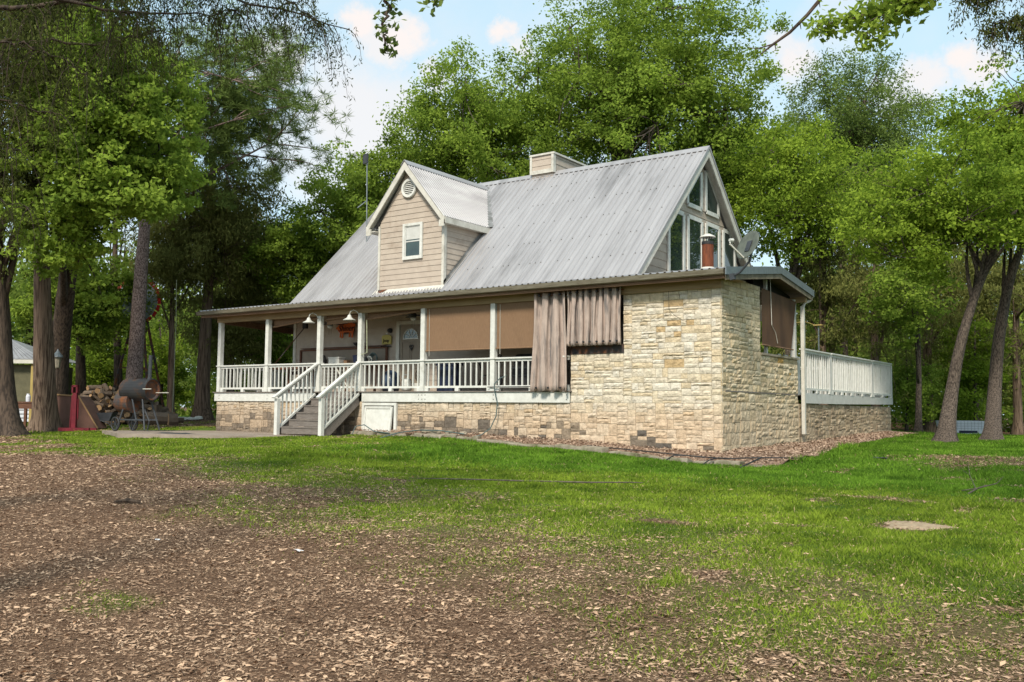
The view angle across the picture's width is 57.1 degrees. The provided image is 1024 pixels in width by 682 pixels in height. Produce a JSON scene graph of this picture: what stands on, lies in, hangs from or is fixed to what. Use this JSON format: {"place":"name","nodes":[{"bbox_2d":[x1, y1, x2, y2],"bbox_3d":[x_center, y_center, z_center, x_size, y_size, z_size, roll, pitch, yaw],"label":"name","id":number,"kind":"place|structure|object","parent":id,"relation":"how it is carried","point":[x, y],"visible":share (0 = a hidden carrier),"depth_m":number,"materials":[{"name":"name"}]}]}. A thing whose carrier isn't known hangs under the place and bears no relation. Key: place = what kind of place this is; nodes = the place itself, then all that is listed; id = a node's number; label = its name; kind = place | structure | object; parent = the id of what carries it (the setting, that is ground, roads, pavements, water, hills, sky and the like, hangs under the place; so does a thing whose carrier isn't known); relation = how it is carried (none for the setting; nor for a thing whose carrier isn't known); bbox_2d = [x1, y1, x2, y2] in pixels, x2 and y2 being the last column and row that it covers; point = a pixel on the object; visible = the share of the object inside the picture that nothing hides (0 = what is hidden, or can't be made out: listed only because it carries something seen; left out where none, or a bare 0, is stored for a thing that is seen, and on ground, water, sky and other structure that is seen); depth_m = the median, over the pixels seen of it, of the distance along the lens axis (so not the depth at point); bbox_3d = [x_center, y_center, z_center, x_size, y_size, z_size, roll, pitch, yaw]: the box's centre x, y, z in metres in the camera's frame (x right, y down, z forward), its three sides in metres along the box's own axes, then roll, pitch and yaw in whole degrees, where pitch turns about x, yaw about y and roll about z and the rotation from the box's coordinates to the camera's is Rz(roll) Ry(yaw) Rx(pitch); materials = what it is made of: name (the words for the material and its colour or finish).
{"place":"outdoors","nodes":[
{"label":"outdoors","id":0,"kind":"place"},
{"bbox_2d":[102,430,341,438],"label":"path","id":1,"kind":"structure","parent":0,"point":[157,433],"depth_m":28.21,"materials":[{"name":"concrete"}]},
{"bbox_2d":[111,355,168,430],"bbox_3d":[-12.071,1.702,30.603,2.107,2.467,0.764,-2,-5,29],"label":"barrel smoker","id":2,"kind":"object","parent":1,"relation":"on","point":[133,395],"visible":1,"depth_m":30.50,"materials":[{"name":"black metal"}]},
{"bbox_2d":[272,362,359,435],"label":"porch steps","id":3,"kind":"structure","parent":1,"relation":"on","point":[343,405],"depth_m":28.37,"materials":[{"name":"grey paint"}]},
{"bbox_2d":[0,407,1023,681],"bbox_3d":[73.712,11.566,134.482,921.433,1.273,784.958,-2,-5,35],"label":"ground","id":4,"kind":"structure","parent":0,"point":[978,629],"depth_m":7.14,"materials":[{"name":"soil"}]},
{"bbox_2d":[18,401,31,427],"bbox_3d":[-18.407,2.806,35.404,1.800,1.050,0.800,1,-4,0],"label":"picnic table","id":5,"kind":"object","parent":4,"relation":"on","point":[25,406],"visible":0.23,"depth_m":35.06,"materials":[{"name":"brown wood"}]},
{"bbox_2d":[12,339,75,422],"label":"garden shed","id":6,"kind":"structure","parent":4,"relation":"on","point":[23,353],"depth_m":40.48,"materials":[{"name":"yellow wood"}]},
{"bbox_2d":[54,349,62,388],"bbox_3d":[-17.863,1.837,36.864,0.420,3.080,0.420,-2,-5,35],"label":"lamp post","id":7,"kind":"object","parent":4,"relation":"on","point":[58,355],"visible":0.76,"depth_m":36.86,"materials":[{"name":"grey metal"}]},
{"bbox_2d":[58,385,96,431],"bbox_3d":[-15.248,2.373,33.110,1.062,1.637,0.688,1,-4,0],"label":"red lift stand","id":8,"kind":"object","parent":4,"relation":"on","point":[74,412],"visible":0.94,"depth_m":32.97,"materials":[{"name":"red paint"}]},
{"bbox_2d":[57,394,106,428],"bbox_3d":[-16.141,2.563,34.625,2.268,1.296,0.945,1,-4,0],"label":"tipped trailer","id":9,"kind":"object","parent":4,"relation":"on","point":[88,415],"visible":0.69,"depth_m":34.20,"materials":[{"name":"brown wood"}]},
{"bbox_2d":[9,244,158,394],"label":"oak tree","id":10,"kind":"object","parent":4,"relation":"on","point":[90,314],"visible":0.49,"depth_m":40.03,"materials":[{"name":"green plant"}]},
{"bbox_2d":[0,0,174,435],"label":"juniper tree","id":11,"kind":"object","parent":4,"relation":"on","point":[11,423],"visible":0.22,"depth_m":30.03,"materials":[{"name":"green plant"}]},
{"bbox_2d":[0,0,174,432],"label":"cedar tree","id":12,"kind":"object","parent":4,"relation":"on","point":[45,415],"visible":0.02,"depth_m":32.94,"materials":[{"name":"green plant"}]},
{"bbox_2d":[97,412,117,426],"bbox_3d":[-15.176,2.965,34.999,0.898,0.623,0.520,1,-4,0],"label":"wheelbarrow frame","id":13,"kind":"object","parent":4,"relation":"on","point":[104,417],"visible":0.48,"depth_m":34.77,"materials":[{"name":"grey metal"}]},
{"bbox_2d":[69,323,147,386],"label":"oak tree","id":14,"kind":"object","parent":4,"relation":"on","point":[99,371],"visible":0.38,"depth_m":45.02,"materials":[{"name":"green plant"}]},
{"bbox_2d":[0,2,220,394],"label":"oak tree","id":15,"kind":"object","parent":4,"relation":"on","point":[138,184],"visible":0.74,"depth_m":29.36,"materials":[{"name":"green plant"}]},
{"bbox_2d":[113,498,139,502],"bbox_3d":[-5.206,2.156,12.721,0.362,0.062,0.070,0,-4,8],"label":"bark piece","id":16,"kind":"object","parent":4,"relation":"on","point":[127,500],"visible":1,"depth_m":12.70,"materials":[{"name":"brown wood"}]},
{"bbox_2d":[110,208,155,391],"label":"dead cedar","id":17,"kind":"object","parent":4,"relation":"on","point":[117,358],"visible":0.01,"depth_m":44.30,"materials":[{"name":"brown plant"}]},
{"bbox_2d":[113,282,164,407],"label":"windmill","id":18,"kind":"object","parent":4,"relation":"on","point":[153,314],"visible":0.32,"depth_m":42.49,"materials":[{"name":"grey metal"}]},
{"bbox_2d":[123,320,196,409],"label":"oak tree","id":19,"kind":"object","parent":4,"relation":"on","point":[160,349],"visible":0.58,"depth_m":48.53,"materials":[{"name":"green plant"}]},
{"bbox_2d":[145,412,174,424],"bbox_3d":[-13.412,2.990,35.959,1.120,0.559,0.529,0,-4,14],"label":"felled log","id":20,"kind":"object","parent":4,"relation":"on","point":[162,417],"visible":0.62,"depth_m":35.78,"materials":[{"name":"brown wood"}]},
{"bbox_2d":[106,185,234,412],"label":"cedar tree","id":21,"kind":"object","parent":4,"relation":"on","point":[179,264],"visible":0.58,"depth_m":43.05,"materials":[{"name":"green plant"}]},
{"bbox_2d":[167,413,178,424],"bbox_3d":[-12.838,2.992,35.648,0.367,0.518,0.479,3,-5,-29],"label":"felled log","id":22,"kind":"object","parent":4,"relation":"on","point":[172,418],"visible":0.85,"depth_m":35.48,"materials":[{"name":"brown wood"}]},
{"bbox_2d":[0,0,363,265],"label":"juniper tree","id":23,"kind":"object","parent":4,"relation":"on","point":[37,48],"visible":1,"depth_m":9.67,"materials":[{"name":"green plant"}]},
{"bbox_2d":[133,131,300,419],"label":"cedar tree","id":24,"kind":"object","parent":4,"relation":"on","point":[228,235],"visible":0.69,"depth_m":43.60,"materials":[{"name":"green plant"}]},
{"bbox_2d":[172,280,176,411],"bbox_3d":[-14.205,0.269,39.601,0.073,5.737,0.030,2,-4,-20],"label":"hanging rope","id":25,"kind":"object","parent":24,"relation":"hanging from","point":[175,343],"visible":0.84,"depth_m":39.62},
{"bbox_2d":[157,275,292,391],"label":"cedar tree","id":26,"kind":"object","parent":4,"relation":"on","point":[237,339],"visible":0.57,"depth_m":46.32,"materials":[{"name":"green plant"}]},
{"bbox_2d":[125,0,356,378],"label":"pine tree","id":27,"kind":"object","parent":4,"relation":"on","point":[243,101],"visible":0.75,"depth_m":39.96,"materials":[{"name":"green plant"}]},
{"bbox_2d":[188,212,296,391],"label":"cedar tree","id":28,"kind":"object","parent":4,"relation":"on","point":[258,288],"visible":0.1,"depth_m":47.56,"materials":[{"name":"green plant"}]},
{"bbox_2d":[242,330,292,391],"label":"shrub oak","id":29,"kind":"object","parent":4,"relation":"on","point":[276,354],"visible":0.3,"depth_m":47.70,"materials":[{"name":"green plant"}]},
{"bbox_2d":[235,208,336,303],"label":"oak tree","id":30,"kind":"object","parent":4,"relation":"on","point":[298,264],"visible":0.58,"depth_m":43.76,"materials":[{"name":"green plant"}]},
{"bbox_2d":[269,127,437,396],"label":"oak tree","id":31,"kind":"object","parent":4,"relation":"on","point":[345,218],"visible":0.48,"depth_m":43.10,"materials":[{"name":"green plant"}]},
{"bbox_2d":[373,0,443,57],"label":"oak tree","id":32,"kind":"object","parent":4,"relation":"on","point":[383,27],"visible":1,"depth_m":8.67,"materials":[{"name":"green plant"}]},
{"bbox_2d":[381,430,463,437],"bbox_3d":[-2.486,2.614,26.231,2.747,0.277,0.242,-1,-5,26],"label":"garden hose","id":33,"kind":"object","parent":4,"relation":"on","point":[422,430],"visible":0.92,"depth_m":26.35,"materials":[{"name":"rubber"}]},
{"bbox_2d":[423,433,444,438],"bbox_3d":[-2.159,2.672,26.118,0.711,0.223,0.262,-3,-6,41],"label":"kerb stone","id":34,"kind":"object","parent":4,"relation":"on","point":[434,435],"visible":0.54,"depth_m":26.02,"materials":[{"name":"beige stone"}]},
{"bbox_2d":[363,35,577,183],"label":"oak tree","id":35,"kind":"object","parent":4,"relation":"on","point":[467,144],"visible":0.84,"depth_m":43.91,"materials":[{"name":"green plant"}]},
{"bbox_2d":[476,439,510,443],"bbox_3d":[-0.460,2.698,24.832,0.959,0.200,0.396,-3,-5,40],"label":"kerb stone","id":36,"kind":"object","parent":4,"relation":"on","point":[491,440],"visible":0.44,"depth_m":24.76,"materials":[{"name":"beige stone"}]},
{"bbox_2d":[0,420,1023,681],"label":"grass","id":37,"kind":"structure","parent":4,"relation":"on","point":[820,476],"depth_m":12.71,"materials":[{"name":"plant"}]},
{"bbox_2d":[3,194,1023,432],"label":"woodland","id":38,"kind":"object","parent":4,"relation":"on","point":[19,335],"visible":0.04,"depth_m":54.82,"materials":[{"name":"green plant"}]},
{"bbox_2d":[416,478,642,482],"bbox_3d":[0.208,2.369,15.949,4.014,0.028,0.244,0,-4,5],"label":"fallen stick","id":39,"kind":"object","parent":4,"relation":"on","point":[531,480],"visible":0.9,"depth_m":15.89,"materials":[{"name":"brown wood"}]},
{"bbox_2d":[196,145,892,452],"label":"house","id":40,"kind":"structure","parent":4,"relation":"on","point":[647,233],"depth_m":27.36,"materials":[{"name":"stone"}]},
{"bbox_2d":[273,367,309,385],"bbox_3d":[-7.372,1.147,31.586,1.400,0.746,0.500,-2,-5,35],"label":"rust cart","id":41,"kind":"object","parent":40,"relation":"on","point":[293,371],"visible":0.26,"depth_m":31.48,"materials":[{"name":"brown metal"}]},
{"bbox_2d":[275,323,307,363],"bbox_3d":[-7.513,0.116,31.996,1.109,1.459,0.197,1,-4,-9],"label":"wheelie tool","id":42,"kind":"object","parent":40,"relation":"on","point":[304,325],"visible":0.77,"depth_m":32.04,"materials":[{"name":"black wood"}]},
{"bbox_2d":[273,317,316,327],"bbox_3d":[-7.015,-0.614,30.723,2.307,0.290,0.070,-2,-5,35],"label":"rolled shade","id":43,"kind":"object","parent":40,"relation":"attached to","point":[280,322],"visible":1,"depth_m":30.96,"materials":[{"name":"brown fabric"}]},
{"bbox_2d":[287,345,387,391],"bbox_3d":[-5.790,0.937,30.975,4.100,1.510,0.615,-2,-5,35],"label":"workbench","id":44,"kind":"object","parent":40,"relation":"on","point":[347,353],"visible":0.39,"depth_m":31.18,"materials":[{"name":"beige paint"}]},
{"bbox_2d":[328,357,344,363],"bbox_3d":[-5.761,0.664,30.876,0.520,0.260,0.290,-2,-5,35],"label":"storage bin","id":45,"kind":"object","parent":44,"relation":"on","point":[334,360],"visible":0.82,"depth_m":30.76,"materials":[{"name":"white paint"}]},
{"bbox_2d":[325,314,357,324],"bbox_3d":[-5.264,-0.684,29.478,1.604,0.295,0.070,-2,-5,35],"label":"rolled shade","id":46,"kind":"object","parent":40,"relation":"attached to","point":[334,319],"visible":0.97,"depth_m":29.62,"materials":[{"name":"brown fabric"}]},
{"bbox_2d":[336,323,355,337],"bbox_3d":[-5.523,-0.367,31.219,0.883,0.552,0.041,-2,-5,35],"label":"pig sign","id":47,"kind":"object","parent":40,"relation":"attached to","point":[349,328],"visible":0.98,"depth_m":31.18,"materials":[{"name":"orange paint"}]},
{"bbox_2d":[357,153,368,241],"bbox_3d":[-5.317,-4.692,33.501,0.377,3.996,0.156,0,-4,12],"label":"antenna mast","id":48,"kind":"object","parent":40,"relation":"attached to","point":[365,158],"visible":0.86,"depth_m":33.56,"materials":[{"name":"grey metal"}]},
{"bbox_2d":[381,335,391,346],"bbox_3d":[-4.042,-0.003,30.104,0.420,0.407,0.117,-2,-5,35],"label":"yellow sign","id":49,"kind":"object","parent":40,"relation":"attached to","point":[386,339],"visible":1,"depth_m":30.11,"materials":[{"name":"metal"}]},
{"bbox_2d":[381,370,399,390],"bbox_3d":[-3.702,1.219,28.715,0.600,0.660,0.600,-2,-5,35],"label":"bin bag","id":50,"kind":"object","parent":40,"relation":"on","point":[390,379],"visible":0.6,"depth_m":28.50,"materials":[{"name":"plastic"}]},
{"bbox_2d":[361,309,420,354],"bbox_3d":[-3.589,-0.247,28.140,2.456,1.326,0.245,-2,-5,35],"label":"rolled shade","id":51,"kind":"object","parent":40,"relation":"attached to","point":[376,315],"visible":1,"depth_m":28.49,"materials":[{"name":"brown fabric"}]},
{"bbox_2d":[401,374,411,390],"bbox_3d":[-3.161,1.256,28.264,0.310,0.493,0.310,-2,-5,35],"label":"gas bottle","id":52,"kind":"object","parent":40,"relation":"on","point":[405,384],"visible":0.61,"depth_m":28.14,"materials":[{"name":"white paint"}]},
{"bbox_2d":[395,320,420,390],"bbox_3d":[-3.200,0.485,29.567,1.180,2.260,0.110,-2,-5,35],"label":"front door","id":53,"kind":"structure","parent":40,"relation":"in","point":[408,334],"depth_m":29.66,"materials":[{"name":"beige paint"}]},
{"bbox_2d":[399,313,420,320],"bbox_3d":[-2.977,-0.741,28.679,1.192,0.660,1.214,-2,-5,35],"label":"ceiling fan","id":54,"kind":"object","parent":40,"relation":"hanging from","point":[413,316],"visible":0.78,"depth_m":28.62,"materials":[{"name":"black plastic"}]},
{"bbox_2d":[436,363,462,390],"bbox_3d":[-1.827,1.052,27.390,0.660,0.840,0.460,-2,-5,35],"label":"cooler chest","id":55,"kind":"object","parent":40,"relation":"on","point":[451,376],"visible":0.5,"depth_m":27.21,"materials":[{"name":"blue plastic"}]},
{"bbox_2d":[425,304,489,351],"bbox_3d":[-1.541,-0.315,26.594,2.340,1.455,0.070,-2,-5,35],"label":"roller shade","id":56,"kind":"object","parent":40,"relation":"attached to","point":[458,328],"visible":1,"depth_m":26.57,"materials":[{"name":"brown fabric"}]},
{"bbox_2d":[470,354,502,390],"bbox_3d":[-0.732,0.906,26.753,1.028,1.051,0.326,-1,-4,19],"label":"exercise bike","id":57,"kind":"object","parent":40,"relation":"on","point":[501,379],"visible":0.37,"depth_m":26.77,"materials":[{"name":"black metal"}]},
{"bbox_2d":[476,375,506,435],"bbox_3d":[-0.609,1.769,25.497,0.940,1.708,0.114,0,-4,3],"label":"garden hose","id":58,"kind":"object","parent":40,"relation":"hanging from","point":[496,407],"visible":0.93,"depth_m":25.46,"materials":[{"name":"rubber"}]},
{"bbox_2d":[496,301,533,348],"bbox_3d":[0.150,-0.385,25.393,1.430,1.455,0.070,-2,-5,35],"label":"roller shade","id":59,"kind":"object","parent":40,"relation":"hanging from","point":[515,325],"visible":0.97,"depth_m":25.44,"materials":[{"name":"brown fabric"}]},
{"bbox_2d":[512,354,531,384],"bbox_3d":[0.546,0.787,25.822,1.040,0.890,0.550,-2,-5,35],"label":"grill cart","id":60,"kind":"object","parent":40,"relation":"on","point":[519,371],"visible":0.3,"depth_m":25.75,"materials":[{"name":"black metal"}]},
{"bbox_2d":[530,291,566,391],"bbox_3d":[0.999,0.028,24.581,1.147,2.629,0.235,-2,-5,35],"label":"outdoor curtain","id":61,"kind":"object","parent":40,"relation":"hanging from","point":[549,367],"visible":1,"depth_m":24.58,"materials":[{"name":"beige fabric"}]},
{"bbox_2d":[566,286,623,346],"bbox_3d":[2.090,-0.608,23.844,1.660,1.466,0.200,-2,-5,35],"label":"outdoor curtain","id":62,"kind":"object","parent":40,"relation":"hanging from","point":[594,317],"visible":0.98,"depth_m":23.83,"materials":[{"name":"beige fabric"}]},
{"bbox_2d":[667,210,684,270],"bbox_3d":[4.703,-2.618,26.899,0.048,2.357,1.098,-2,-5,35],"label":"gable window","id":63,"kind":"structure","parent":40,"relation":"in","point":[676,232],"depth_m":26.95,"materials":[{"name":"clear glass"}]},
{"bbox_2d":[686,172,702,211],"bbox_3d":[5.446,-4.581,28.061,0.046,1.298,1.087,-2,-5,35],"label":"gable window","id":64,"kind":"structure","parent":40,"relation":"in","point":[694,199],"depth_m":28.20,"materials":[{"name":"white glass"}]},
{"bbox_2d":[687,214,702,269],"bbox_3d":[5.444,-2.531,27.938,0.046,2.350,1.080,-2,-5,35],"label":"gable window","id":65,"kind":"structure","parent":40,"relation":"in","point":[694,224],"depth_m":27.92,"materials":[{"name":"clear glass"}]},
{"bbox_2d":[704,170,719,218],"bbox_3d":[6.204,-4.546,29.126,0.046,1.398,1.067,-2,-5,35],"label":"gable window","id":66,"kind":"structure","parent":40,"relation":"in","point":[712,204],"depth_m":29.01,"materials":[{"name":"white glass"}]},
{"bbox_2d":[705,221,720,267],"bbox_3d":[6.195,-2.446,28.990,0.046,2.350,1.070,-2,-5,35],"label":"gable window","id":67,"kind":"structure","parent":40,"relation":"in","point":[710,228],"depth_m":29.21,"materials":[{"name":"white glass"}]},
{"bbox_2d":[722,228,735,266],"bbox_3d":[6.943,-2.364,30.037,0.048,2.355,1.030,-2,-5,35],"label":"gable window","id":68,"kind":"structure","parent":40,"relation":"in","point":[728,253],"depth_m":29.97,"materials":[{"name":"white glass"}]},
{"bbox_2d":[729,231,758,280],"bbox_3d":[5.210,-1.959,21.342,0.696,1.128,0.592,1,-4,0],"label":"satellite dish","id":69,"kind":"object","parent":40,"relation":"attached to","point":[747,245],"visible":1,"depth_m":21.35,"materials":[{"name":"grey paint"}]},
{"bbox_2d":[761,279,795,349],"bbox_3d":[7.173,-0.682,25.145,0.088,1.760,2.660,-2,-5,35],"label":"side shade","id":70,"kind":"object","parent":40,"relation":"attached to","point":[778,313],"visible":1,"depth_m":24.96,"materials":[{"name":"brown fabric"}]},
{"bbox_2d":[555,444,578,449],"bbox_3d":[1.395,2.660,23.197,0.675,0.240,0.269,-2,-5,35],"label":"kerb stone","id":71,"kind":"object","parent":4,"relation":"on","point":[564,446],"visible":0.44,"depth_m":23.15,"materials":[{"name":"beige stone"}]},
{"bbox_2d":[576,445,608,452],"bbox_3d":[1.954,2.663,22.739,0.808,0.257,0.376,-3,-5,40],"label":"kerb stone","id":72,"kind":"object","parent":4,"relation":"on","point":[594,448],"visible":0.5,"depth_m":22.56,"materials":[{"name":"beige stone"}]},
{"bbox_2d":[609,450,639,456],"bbox_3d":[2.698,2.701,22.071,0.368,0.233,0.896,5,-6,-44],"label":"kerb stone","id":73,"kind":"object","parent":4,"relation":"on","point":[628,453],"visible":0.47,"depth_m":21.91,"materials":[{"name":"beige stone"}]},
{"bbox_2d":[477,0,792,205],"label":"oak tree","id":74,"kind":"object","parent":4,"relation":"on","point":[635,96],"visible":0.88,"depth_m":44.65,"materials":[{"name":"green plant"}]},
{"bbox_2d":[665,457,691,462],"bbox_3d":[3.711,2.719,21.063,0.652,0.223,0.254,-3,-6,44],"label":"kerb stone","id":75,"kind":"object","parent":4,"relation":"on","point":[686,460],"visible":0.44,"depth_m":20.89,"materials":[{"name":"beige stone"}]},
{"bbox_2d":[714,460,744,465],"bbox_3d":[4.699,2.692,20.372,0.654,0.220,0.300,-3,-5,39],"label":"kerb stone","id":76,"kind":"object","parent":4,"relation":"on","point":[729,462],"visible":0.45,"depth_m":20.23,"materials":[{"name":"beige stone"}]},
{"bbox_2d":[651,100,824,230],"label":"oak tree","id":77,"kind":"object","parent":4,"relation":"on","point":[718,126],"visible":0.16,"depth_m":47.35,"materials":[{"name":"green plant"}]},
{"bbox_2d":[719,112,887,403],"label":"oak tree","id":78,"kind":"object","parent":4,"relation":"on","point":[780,164],"visible":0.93,"depth_m":42.34,"materials":[{"name":"green plant"}]},
{"bbox_2d":[796,322,822,404],"bbox_3d":[12.115,1.469,38.161,1.025,4.557,0.301,-1,-5,24],"label":"feeder pole","id":79,"kind":"object","parent":4,"relation":"on","point":[818,325],"visible":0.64,"depth_m":38.10,"materials":[{"name":"black metal"}]},
{"bbox_2d":[768,189,868,404],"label":"cedar tree","id":80,"kind":"object","parent":4,"relation":"on","point":[819,265],"visible":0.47,"depth_m":44.31,"materials":[{"name":"green plant"}]},
{"bbox_2d":[766,43,949,359],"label":"elm tree","id":81,"kind":"object","parent":4,"relation":"on","point":[862,129],"visible":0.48,"depth_m":53.46,"materials":[{"name":"green plant"}]},
{"bbox_2d":[799,0,941,53],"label":"elm tree","id":82,"kind":"object","parent":4,"relation":"on","point":[873,12],"visible":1,"depth_m":7.96,"materials":[{"name":"green plant"}]},
{"bbox_2d":[747,0,821,54],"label":"bare branch","id":83,"kind":"object","parent":82,"relation":"attached to","point":[807,14],"visible":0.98,"depth_m":8.84,"materials":[{"name":"brown plant"}]},
{"bbox_2d":[809,167,962,406],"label":"cedar tree","id":84,"kind":"object","parent":4,"relation":"on","point":[875,344],"visible":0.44,"depth_m":41.74,"materials":[{"name":"green plant"}]},
{"bbox_2d":[855,247,966,431],"bbox_3d":[16.427,-0.132,38.773,5.699,8.090,3.834,3,-5,-26],"label":"oak tree","id":85,"kind":"object","parent":4,"relation":"on","point":[901,302],"visible":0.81,"depth_m":38.54,"materials":[{"name":"green plant"}]},
{"bbox_2d":[884,520,955,529],"bbox_3d":[4.683,2.144,10.816,1.021,0.073,0.884,-2,-5,35],"label":"stepping stone","id":86,"kind":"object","parent":4,"relation":"on","point":[905,525],"depth_m":10.77,"materials":[{"name":"beige stone"}]},
{"bbox_2d":[818,121,1023,441],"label":"oak tree","id":87,"kind":"object","parent":4,"relation":"on","point":[910,207],"visible":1,"depth_m":29.08,"materials":[{"name":"green plant"}]},
{"bbox_2d":[865,231,997,432],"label":"cedar tree","id":88,"kind":"object","parent":4,"relation":"on","point":[928,356],"visible":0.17,"depth_m":44.26,"materials":[{"name":"green plant"}]},
{"bbox_2d":[936,420,983,433],"bbox_3d":[18.701,3.616,39.125,1.600,0.600,1.245,1,-4,0],"label":"bench","id":89,"kind":"object","parent":4,"relation":"on","point":[971,427],"visible":0.59,"depth_m":38.55,"materials":[{"name":"blue plastic"}]},
{"bbox_2d":[898,52,1023,185],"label":"oak tree","id":90,"kind":"object","parent":4,"relation":"on","point":[1001,118],"visible":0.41,"depth_m":34.45,"materials":[{"name":"green plant"}]},
{"bbox_2d":[933,238,1021,420],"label":"cedar tree","id":91,"kind":"object","parent":4,"relation":"on","point":[983,310],"visible":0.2,"depth_m":46.42,"materials":[{"name":"green plant"}]},
{"bbox_2d":[938,245,1023,434],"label":"cedar tree","id":92,"kind":"object","parent":4,"relation":"on","point":[1016,305],"visible":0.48,"depth_m":43.88,"materials":[{"name":"green plant"}]},
{"bbox_2d":[940,158,1023,439],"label":"oak tree","id":93,"kind":"object","parent":4,"relation":"on","point":[992,428],"visible":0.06,"depth_m":30.98,"materials":[{"name":"grey plant"}]},
{"bbox_2d":[962,466,1003,493],"bbox_3d":[7.028,2.095,14.358,0.485,0.458,0.748,2,-4,-13],"label":"fallen branch","id":94,"kind":"object","parent":4,"relation":"on","point":[975,488],"visible":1,"depth_m":14.21,"materials":[{"name":"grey wood"}]},
{"bbox_2d":[947,0,1023,90],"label":"cedar tree","id":95,"kind":"object","parent":4,"relation":"on","point":[1015,24],"visible":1,"depth_m":9.08,"materials":[{"name":"green plant"}]},
{"bbox_2d":[3,0,1023,414],"label":"sky","id":96,"kind":"structure","parent":0,"point":[940,57],"materials":[{"name":"white"}]},
{"bbox_2d":[350,428,916,464],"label":"bed chips","id":97,"kind":"object","parent":0,"point":[857,438],"visible":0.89,"depth_m":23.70,"materials":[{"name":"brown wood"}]},
{"bbox_2d":[587,445,805,458],"bbox_3d":[3.962,2.555,21.482,5.238,0.195,0.662,-2,-5,29],"label":"drip hose","id":98,"kind":"object","parent":97,"relation":"on","point":[702,456],"visible":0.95,"depth_m":21.04,"materials":[{"name":"black rubber"}]},
{"bbox_2d":[880,349,946,431],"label":"bush","id":99,"kind":"object","parent":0,"point":[904,384],"visible":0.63,"depth_m":42.72,"materials":[{"name":"green plant"}]},
{"bbox_2d":[933,314,1018,421],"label":"bush","id":100,"kind":"object","parent":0,"point":[970,381],"visible":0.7,"depth_m":43.60,"materials":[{"name":"green plant"}]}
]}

